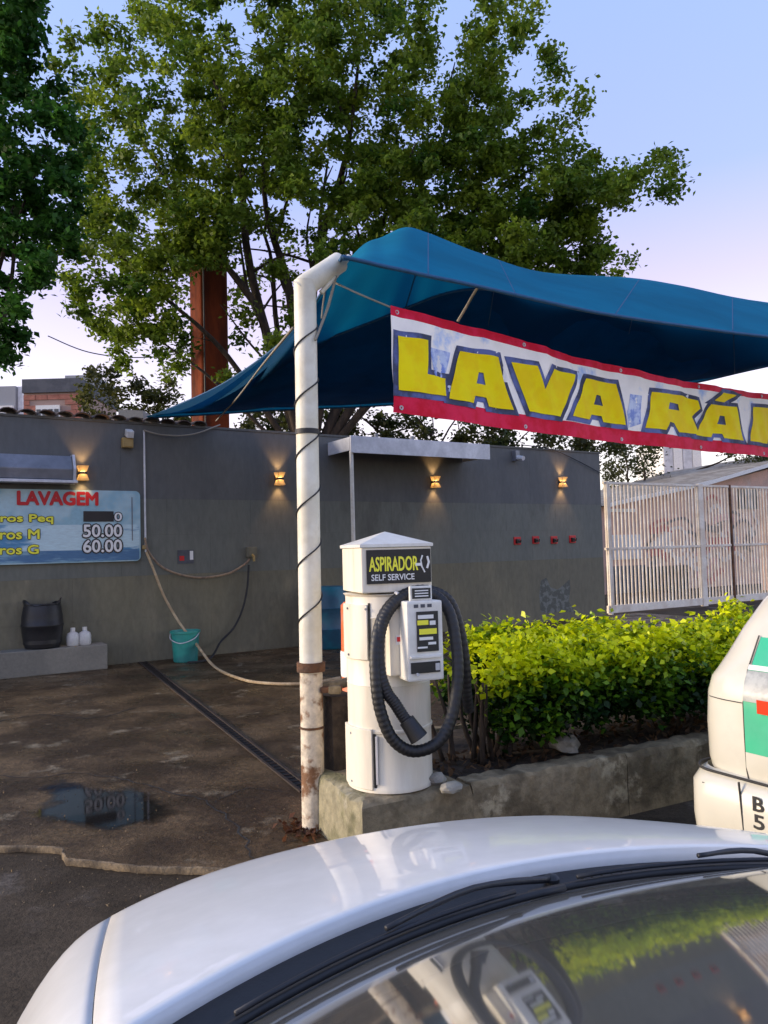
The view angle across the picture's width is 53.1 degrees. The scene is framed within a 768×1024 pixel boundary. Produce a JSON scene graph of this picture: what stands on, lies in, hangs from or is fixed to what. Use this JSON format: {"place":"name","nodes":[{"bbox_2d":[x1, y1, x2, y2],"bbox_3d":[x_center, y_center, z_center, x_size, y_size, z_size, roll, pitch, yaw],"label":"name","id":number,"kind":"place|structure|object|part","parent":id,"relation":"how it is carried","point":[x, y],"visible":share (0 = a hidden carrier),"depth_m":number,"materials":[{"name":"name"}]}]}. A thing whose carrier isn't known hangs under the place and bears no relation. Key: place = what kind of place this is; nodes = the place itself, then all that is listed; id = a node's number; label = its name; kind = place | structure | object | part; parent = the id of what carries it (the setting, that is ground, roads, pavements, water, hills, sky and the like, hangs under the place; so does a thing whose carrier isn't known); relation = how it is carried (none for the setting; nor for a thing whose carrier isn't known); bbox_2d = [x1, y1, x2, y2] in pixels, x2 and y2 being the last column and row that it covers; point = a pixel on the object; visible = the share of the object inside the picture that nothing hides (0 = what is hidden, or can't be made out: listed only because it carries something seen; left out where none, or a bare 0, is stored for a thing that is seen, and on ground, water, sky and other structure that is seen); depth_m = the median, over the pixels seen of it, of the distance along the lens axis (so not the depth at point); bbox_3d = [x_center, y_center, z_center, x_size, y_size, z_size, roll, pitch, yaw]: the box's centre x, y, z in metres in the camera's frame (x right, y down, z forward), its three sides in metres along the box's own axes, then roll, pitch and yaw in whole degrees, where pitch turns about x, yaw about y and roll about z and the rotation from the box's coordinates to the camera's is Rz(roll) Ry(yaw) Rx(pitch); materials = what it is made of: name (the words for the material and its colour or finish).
{"place":"outdoors","nodes":[
{"label":"outdoors","id":0,"kind":"place"},
{"bbox_2d":[0,386,23,413],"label":"grey building","id":1,"kind":"structure","parent":0,"point":[11,396],"depth_m":50.48,"materials":[{"name":"metal"}]},
{"bbox_2d":[22,375,117,419],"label":"brick house","id":2,"kind":"structure","parent":0,"point":[53,394],"depth_m":45.33,"materials":[{"name":"brick"}]},
{"bbox_2d":[36,405,59,416],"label":"window","id":3,"kind":"structure","parent":2,"relation":"in","point":[56,408],"depth_m":45.24,"materials":[{"name":"white glass"}]},
{"bbox_2d":[48,332,239,357],"bbox_3d":[-7.589,-5.267,24.294,6.093,0.801,0.033,-2,-3,0],"label":"overhead wire","id":4,"kind":"object","parent":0,"point":[108,355],"visible":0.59,"depth_m":24.28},
{"bbox_2d":[0,613,736,867],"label":"wash floor","id":5,"kind":"structure","parent":0,"point":[269,728],"depth_m":5.87,"materials":[{"name":"grey concrete"}]},
{"bbox_2d":[0,642,107,679],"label":"concrete bench","id":6,"kind":"object","parent":5,"relation":"on","point":[18,663],"visible":0.95,"depth_m":9.95,"materials":[{"name":"grey concrete"}]},
{"bbox_2d":[20,597,63,649],"bbox_3d":[-4.495,1.457,10.104,0.524,0.653,0.524,-2,-3,0],"label":"dark barrel","id":7,"kind":"object","parent":6,"relation":"on","point":[41,625],"visible":1,"depth_m":9.90,"materials":[{"name":"plastic"}]},
{"bbox_2d":[66,628,78,645],"bbox_3d":[-4.157,1.664,10.257,0.164,0.237,0.164,1,-4,-42],"label":"bottle","id":8,"kind":"object","parent":6,"relation":"on","point":[72,637],"visible":1,"depth_m":10.20,"materials":[{"name":"white paint"}]},
{"bbox_2d":[79,627,90,644],"bbox_3d":[-4.028,1.664,10.338,0.164,0.237,0.164,-1,-3,-16],"label":"bottle","id":9,"kind":"object","parent":6,"relation":"on","point":[84,636],"visible":1,"depth_m":10.28,"materials":[{"name":"white paint"}]},
{"bbox_2d":[0,704,190,720],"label":"floor crack","id":10,"kind":"object","parent":5,"relation":"on","point":[81,717],"visible":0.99,"depth_m":7.32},
{"bbox_2d":[39,783,170,828],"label":"puddle","id":11,"kind":"object","parent":5,"relation":"on","point":[80,804],"visible":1,"depth_m":4.59,"materials":[{"name":"black liquid"}]},
{"bbox_2d":[0,773,254,858],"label":"floor crack","id":12,"kind":"object","parent":5,"relation":"on","point":[238,830],"visible":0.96,"depth_m":4.65,"materials":[{"name":"black"}]},
{"bbox_2d":[0,680,300,908],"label":"floor grit","id":13,"kind":"object","parent":5,"relation":"on","point":[127,819],"visible":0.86,"depth_m":4.30,"materials":[{"name":"brown stone"}]},
{"bbox_2d":[170,629,199,662],"bbox_3d":[-2.801,1.887,10.814,0.424,0.435,0.451,-2,-3,0],"label":"bucket","id":14,"kind":"object","parent":5,"relation":"on","point":[184,649],"visible":0.94,"depth_m":10.68,"materials":[{"name":"plastic"}]},
{"bbox_2d":[187,565,249,663],"bbox_3d":[-2.446,1.448,11.153,0.260,1.320,1.375,-3,-3,26],"label":"dark hose","id":15,"kind":"object","parent":5,"relation":"on","point":[218,645],"visible":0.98,"depth_m":11.54,"materials":[{"name":"rubber"}]},
{"bbox_2d":[138,661,300,792],"bbox_3d":[-1.946,1.928,7.820,0.120,0.012,6.725,0,-3,-26],"label":"floor drain","id":16,"kind":"object","parent":5,"relation":"on","point":[280,770],"visible":0.99,"depth_m":6.38,"materials":[{"name":"metal"}]},
{"bbox_2d":[145,552,340,685],"bbox_3d":[-2.048,1.256,9.788,3.408,1.565,0.759,-4,-4,41],"label":"pale hose","id":17,"kind":"object","parent":5,"relation":"on","point":[211,663],"visible":0.84,"depth_m":9.90,"materials":[{"name":"beige rubber"}]},
{"bbox_2d":[272,812,321,846],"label":"leaf litter","id":18,"kind":"object","parent":5,"relation":"on","point":[309,832],"visible":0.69,"depth_m":4.08,"materials":[{"name":"brown plant"}]},
{"bbox_2d":[0,407,605,664],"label":"grey wall","id":19,"kind":"structure","parent":5,"relation":"on","point":[218,501],"depth_m":11.99,"materials":[{"name":"paint"}]},
{"bbox_2d":[0,453,77,484],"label":"awning box","id":20,"kind":"object","parent":19,"relation":"attached to","point":[31,469],"visible":1,"depth_m":10.09,"materials":[{"name":"grey metal"}]},
{"bbox_2d":[0,489,140,564],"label":"price board","id":21,"kind":"object","parent":19,"relation":"attached to","point":[41,526],"visible":1,"depth_m":10.42,"materials":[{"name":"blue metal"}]},
{"bbox_2d":[76,465,88,480],"bbox_3d":[-4.134,-0.534,10.538,0.150,0.200,0.149,0,-3,-32],"label":"wall lamp","id":22,"kind":"object","parent":19,"relation":"attached to","point":[82,472],"visible":1,"depth_m":10.49,"materials":[{"name":"gold"}]},
{"bbox_2d":[121,429,133,447],"bbox_3d":[-3.628,-1.048,10.880,0.150,0.270,0.170,0,-3,-32],"label":"flood light","id":23,"kind":"object","parent":19,"relation":"attached to","point":[127,442],"visible":1,"depth_m":10.85,"materials":[{"name":"gold metal"}]},
{"bbox_2d":[142,430,146,551],"bbox_3d":[-3.440,-0.302,11.016,0.060,1.750,0.060,-2,-3,0],"label":"conduit","id":24,"kind":"object","parent":19,"relation":"attached to","point":[143,547],"visible":1,"depth_m":11.01,"materials":[{"name":"metal"}]},
{"bbox_2d":[144,537,249,578],"bbox_3d":[-2.728,0.675,11.330,1.610,0.624,0.034,0,-3,-32],"label":"wall hose","id":25,"kind":"object","parent":24,"relation":"hanging from","point":[184,575],"depth_m":11.22,"materials":[{"name":"rubber"}]},
{"bbox_2d":[144,424,219,435],"bbox_3d":[-2.964,-1.223,11.351,1.163,0.236,0.048,0,-3,-34],"label":"roof cable","id":26,"kind":"object","parent":19,"relation":"attached to","point":[181,435],"visible":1,"depth_m":11.32,"materials":[{"name":"rubber"}]},
{"bbox_2d":[178,550,193,563],"bbox_3d":[-2.919,0.660,11.308,0.240,0.200,0.016,0,-3,-32],"label":"wall sticker","id":27,"kind":"object","parent":19,"relation":"attached to","point":[185,556],"depth_m":11.30,"materials":[{"name":"plastic"}]},
{"bbox_2d":[246,547,256,560],"bbox_3d":[-2.020,0.648,11.791,0.160,0.220,0.160,0,-3,-32],"label":"valve box","id":28,"kind":"object","parent":19,"relation":"attached to","point":[251,552],"visible":1,"depth_m":11.78,"materials":[{"name":"grey metal"}]},
{"bbox_2d":[274,472,285,484],"bbox_3d":[-1.646,-0.524,12.109,0.150,0.200,0.149,0,-3,-32],"label":"wall lamp","id":29,"kind":"object","parent":19,"relation":"attached to","point":[279,478],"visible":1,"depth_m":12.06,"materials":[{"name":"gold"}]},
{"bbox_2d":[328,433,489,541],"bbox_3d":[0.509,0.443,13.027,2.825,3.361,0.762,0,-3,-32],"label":"flat awning","id":30,"kind":"object","parent":19,"relation":"attached to","point":[411,446],"visible":0.9,"depth_m":12.54,"materials":[{"name":"metal"}]},
{"bbox_2d":[430,476,440,487],"bbox_3d":[0.917,-0.536,13.729,0.150,0.200,0.149,0,-3,-32],"label":"wall lamp","id":31,"kind":"object","parent":19,"relation":"attached to","point":[435,482],"visible":1,"depth_m":13.69,"materials":[{"name":"gold"}]},
{"bbox_2d":[513,537,520,544],"bbox_3d":[2.594,0.550,14.723,0.170,0.150,0.142,0,-3,-32],"label":"wall hook","id":32,"kind":"object","parent":19,"relation":"attached to","point":[517,540],"depth_m":14.73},
{"bbox_2d":[512,450,524,460],"bbox_3d":[2.582,-1.080,14.742,0.100,0.214,0.278,0,-3,-32],"label":"security camera","id":33,"kind":"object","parent":19,"relation":"attached to","point":[516,456],"visible":1,"depth_m":14.74,"materials":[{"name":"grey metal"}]},
{"bbox_2d":[532,536,539,543],"bbox_3d":[2.998,0.544,14.979,0.170,0.150,0.142,0,-3,-32],"label":"wall hook","id":34,"kind":"object","parent":19,"relation":"attached to","point":[535,539],"depth_m":14.98,"materials":[{"name":"red plastic"}]},
{"bbox_2d":[550,536,557,543],"bbox_3d":[3.417,0.554,15.242,0.170,0.150,0.142,0,-3,-32],"label":"wall hook","id":35,"kind":"object","parent":19,"relation":"attached to","point":[554,539],"depth_m":15.25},
{"bbox_2d":[521,444,601,473],"bbox_3d":[3.618,-1.055,15.495,2.234,0.507,0.027,0,-3,-33],"label":"wall wire","id":36,"kind":"object","parent":19,"relation":"attached to","point":[562,453],"depth_m":15.48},
{"bbox_2d":[558,477,567,486],"bbox_3d":[3.589,-0.601,15.421,0.150,0.200,0.149,0,-3,-32],"label":"wall lamp","id":37,"kind":"object","parent":19,"relation":"attached to","point":[562,481],"visible":1,"depth_m":15.38,"materials":[{"name":"gold"}]},
{"bbox_2d":[569,535,576,542],"bbox_3d":[3.851,0.548,15.517,0.170,0.150,0.142,0,-3,-32],"label":"wall hook","id":38,"kind":"object","parent":19,"relation":"attached to","point":[572,538],"depth_m":15.52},
{"bbox_2d":[293,253,346,832],"bbox_3d":[-0.315,0.120,4.274,0.369,3.255,0.213,0,-3,-35],"label":"support post","id":39,"kind":"object","parent":5,"relation":"on","point":[310,283],"visible":0.94,"depth_m":4.19,"materials":[{"name":"metal"}]},
{"bbox_2d":[293,325,322,626],"bbox_3d":[-0.421,-0.202,4.253,0.150,1.768,0.142,-2,-3,0],"label":"post wire","id":40,"kind":"object","parent":39,"relation":"attached to","point":[301,449],"visible":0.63,"depth_m":4.21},
{"bbox_2d":[321,291,325,318],"bbox_3d":[-0.344,-1.216,4.403,0.041,0.214,0.010,-2,-3,0],"label":"slack cord","id":41,"kind":"object","parent":39,"relation":"hanging from","point":[322,305],"visible":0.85,"depth_m":4.40,"materials":[{"name":"fabric"}]},
{"bbox_2d":[314,275,336,340],"bbox_3d":[-0.335,-1.149,4.326,0.037,0.420,0.209,-3,-3,35],"label":"rope","id":42,"kind":"object","parent":39,"relation":"hanging from","point":[326,311],"visible":1,"depth_m":4.34,"materials":[{"name":"fabric"}]},
{"bbox_2d":[319,254,349,294],"bbox_3d":[-0.278,-1.371,4.425,0.220,0.271,0.042,1,-4,-37],"label":"lashing strap","id":43,"kind":"object","parent":39,"relation":"attached to","point":[323,289],"visible":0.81,"depth_m":4.37,"materials":[{"name":"white fabric"}]},
{"bbox_2d":[336,282,390,307],"bbox_3d":[-0.121,-1.262,4.417,0.320,0.160,0.110,-2,-3,0],"label":"banner rope","id":44,"kind":"object","parent":39,"relation":"attached to","point":[362,295],"visible":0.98,"depth_m":4.40,"materials":[{"name":"beige fabric"}]},
{"bbox_2d":[391,305,767,456],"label":"banner","id":45,"kind":"object","parent":44,"relation":"hanging from","point":[446,369],"visible":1,"depth_m":5.27,"materials":[{"name":"fabric"}]},
{"bbox_2d":[147,227,767,418],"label":"shade sail","id":46,"kind":"object","parent":39,"relation":"attached to","point":[725,335],"visible":0.6,"depth_m":6.87,"materials":[{"name":"blue fabric"}]},
{"bbox_2d":[215,327,293,420],"bbox_3d":[-1.532,-1.322,8.464,0.130,0.496,6.629,-1,-3,-17],"label":"guy rope","id":47,"kind":"object","parent":46,"relation":"attached to","point":[277,346],"visible":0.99,"depth_m":7.43,"materials":[{"name":"beige fabric"}]},
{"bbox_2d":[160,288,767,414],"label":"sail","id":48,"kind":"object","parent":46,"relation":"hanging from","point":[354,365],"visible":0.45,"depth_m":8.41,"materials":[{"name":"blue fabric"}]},
{"bbox_2d":[457,288,477,321],"bbox_3d":[0.544,-1.313,4.862,0.049,0.130,0.354,-1,-3,-17],"label":"banner tie","id":49,"kind":"object","parent":46,"relation":"attached to","point":[467,304],"visible":0.9,"depth_m":4.93,"materials":[{"name":"fabric"}]},
{"bbox_2d":[321,585,345,649],"bbox_3d":[-0.866,1.635,11.979,0.600,0.950,0.600,-2,-3,0],"label":"blue barrel","id":50,"kind":"object","parent":5,"relation":"on","point":[333,600],"visible":0.47,"depth_m":11.71,"materials":[{"name":"blue plastic"}]},
{"bbox_2d":[323,677,347,770],"bbox_3d":[-0.234,1.325,4.306,0.308,0.788,0.223,0,-3,-32],"label":"concrete stub","id":51,"kind":"object","parent":5,"relation":"on","point":[335,712],"visible":0.31,"depth_m":4.20,"materials":[{"name":"concrete"}]},
{"bbox_2d":[340,602,347,691],"bbox_3d":[-0.151,1.143,4.700,0.220,1.185,0.220,-2,-3,0],"label":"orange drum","id":52,"kind":"object","parent":5,"relation":"on","point":[343,658],"visible":0.11,"depth_m":4.66,"materials":[{"name":"plastic"}]},
{"bbox_2d":[318,704,709,840],"bbox_3d":[2.353,1.572,5.560,6.164,0.351,1.288,0,-3,-27],"label":"planter","id":53,"kind":"object","parent":5,"relation":"on","point":[626,778],"visible":0.5,"depth_m":4.19,"materials":[{"name":"concrete"}]},
{"bbox_2d":[340,532,473,793],"bbox_3d":[0.143,0.736,3.914,0.648,1.283,0.669,-1,-3,-18],"label":"car vacuum","id":54,"kind":"object","parent":53,"relation":"on","point":[396,604],"visible":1,"depth_m":3.77,"materials":[{"name":"metal"}]},
{"bbox_3d":[-0.153,0.603,3.883,0.045,0.273,0.226,0,-3,-33],"label":"upper door","id":55,"kind":"part","parent":54,"relation":"part of","materials":[{"name":"white metal"}]},
{"bbox_3d":[-0.134,1.221,3.848,0.052,0.293,0.241,0,-3,-35],"label":"lower door","id":56,"kind":"part","parent":54,"relation":"part of","materials":[{"name":"white metal"}]},
{"bbox_2d":[429,772,446,784],"bbox_3d":[0.267,1.352,3.897,0.116,0.062,0.093,0,-3,-35],"label":"rubble stone","id":57,"kind":"object","parent":53,"relation":"on","point":[437,778],"visible":0.81,"depth_m":3.87,"materials":[{"name":"grey stone"}]},
{"bbox_2d":[440,781,462,793],"bbox_3d":[0.330,1.353,3.783,0.122,0.046,0.090,0,-3,-26],"label":"rubble stone","id":58,"kind":"object","parent":53,"relation":"on","point":[451,787],"visible":1,"depth_m":3.75,"materials":[{"name":"white stone"}]},
{"bbox_2d":[548,732,580,752],"bbox_3d":[1.058,1.347,4.498,0.186,0.093,0.139,-3,-3,32],"label":"rubble stone","id":59,"kind":"object","parent":53,"relation":"on","point":[567,744],"visible":0.8,"depth_m":4.44,"materials":[{"name":"grey stone"}]},
{"bbox_2d":[432,711,707,776],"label":"soil litter","id":60,"kind":"object","parent":53,"relation":"on","point":[450,762],"visible":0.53,"depth_m":4.51,"materials":[{"name":"brown soil"}]},
{"bbox_2d":[430,593,753,765],"bbox_3d":[1.605,1.019,5.049,3.071,0.858,1.087,0,-3,-27],"label":"hedge","id":61,"kind":"object","parent":53,"relation":"on","point":[537,683],"visible":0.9,"depth_m":4.53,"materials":[{"name":"green plant"}]},
{"bbox_2d":[0,583,762,1023],"bbox_3d":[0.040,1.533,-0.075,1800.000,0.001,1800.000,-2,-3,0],"label":"ground","id":62,"kind":"structure","parent":0,"point":[36,941],"depth_m":3.47,"materials":[{"name":"grey asphalt"}]},
{"bbox_2d":[0,0,100,378],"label":"dark tree","id":63,"kind":"object","parent":62,"relation":"on","point":[21,33],"visible":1,"depth_m":12.78,"materials":[{"name":"green plant"}]},
{"bbox_2d":[0,845,222,874],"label":"kerb edge","id":64,"kind":"object","parent":62,"relation":"on","point":[148,869],"visible":0.72,"depth_m":3.76,"materials":[{"name":"grey concrete"}]},
{"bbox_2d":[66,361,191,421],"bbox_3d":[-7.998,-0.896,24.142,4.667,7.796,3.454,-2,-3,0],"label":"bushy tree","id":65,"kind":"object","parent":62,"relation":"on","point":[159,397],"visible":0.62,"depth_m":24.15,"materials":[{"name":"green plant"}]},
{"bbox_2d":[118,409,159,422],"bbox_3d":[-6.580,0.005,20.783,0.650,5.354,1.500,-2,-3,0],"label":"roof","id":66,"kind":"structure","parent":62,"relation":"on","point":[141,414],"depth_m":20.16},
{"bbox_2d":[190,243,228,427],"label":"steel column","id":67,"kind":"structure","parent":62,"relation":"on","point":[208,293],"depth_m":18.03,"materials":[{"name":"metal"}]},
{"bbox_2d":[41,0,700,435],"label":"tree","id":68,"kind":"object","parent":62,"relation":"on","point":[465,158],"visible":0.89,"depth_m":16.86,"materials":[{"name":"green plant"}]},
{"bbox_2d":[17,815,767,1023],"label":"white car","id":69,"kind":"object","parent":62,"relation":"on","point":[548,919],"visible":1,"depth_m":1.05,"materials":[{"name":"paint"}]},
{"bbox_2d":[233,406,661,462],"bbox_3d":[1.626,-0.621,21.111,12.404,6.448,4.169,-2,-3,0],"label":"tree","id":70,"kind":"object","parent":62,"relation":"on","point":[389,426],"visible":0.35,"depth_m":20.57,"materials":[{"name":"green plant"}]},
{"bbox_2d":[600,444,767,489],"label":"side tree","id":71,"kind":"object","parent":62,"relation":"on","point":[614,474],"visible":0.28,"depth_m":29.79,"materials":[{"name":"green plant"}]},
{"bbox_2d":[601,456,767,594],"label":"pink house","id":72,"kind":"structure","parent":62,"relation":"on","point":[750,473],"depth_m":25.70,"materials":[{"name":"stone"}]},
{"bbox_2d":[644,565,688,591],"bbox_3d":[9.056,2.444,24.611,2.065,1.434,0.060,0,-3,-30],"label":"doorway","id":73,"kind":"structure","parent":72,"relation":"in","point":[672,565],"depth_m":24.59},
{"bbox_2d":[737,489,758,508],"bbox_3d":[12.785,-0.455,26.988,1.138,0.689,0.080,0,-3,-30],"label":"window","id":74,"kind":"structure","parent":72,"relation":"in","point":[737,489],"depth_m":26.84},
{"bbox_2d":[602,481,767,614],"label":"metal gate","id":75,"kind":"structure","parent":62,"relation":"on","point":[703,599],"depth_m":17.70,"materials":[{"name":"white metal"}]},
{"bbox_2d":[693,595,767,832],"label":"cream green car","id":76,"kind":"object","parent":62,"relation":"on","point":[730,779],"visible":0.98,"depth_m":3.21,"materials":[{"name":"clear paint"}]},
{"bbox_2d":[0,0,767,489],"label":"sky","id":77,"kind":"structure","parent":0,"point":[691,74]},
{"bbox_2d":[637,447,701,479],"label":"white building","id":78,"kind":"structure","parent":0,"point":[675,458],"depth_m":38.11,"materials":[{"name":"paint"}]},
{"bbox_2d":[758,491,767,592],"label":"gate pillar","id":79,"kind":"structure","parent":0,"point":[763,537],"depth_m":20.70,"materials":[{"name":"metal"}]}
]}

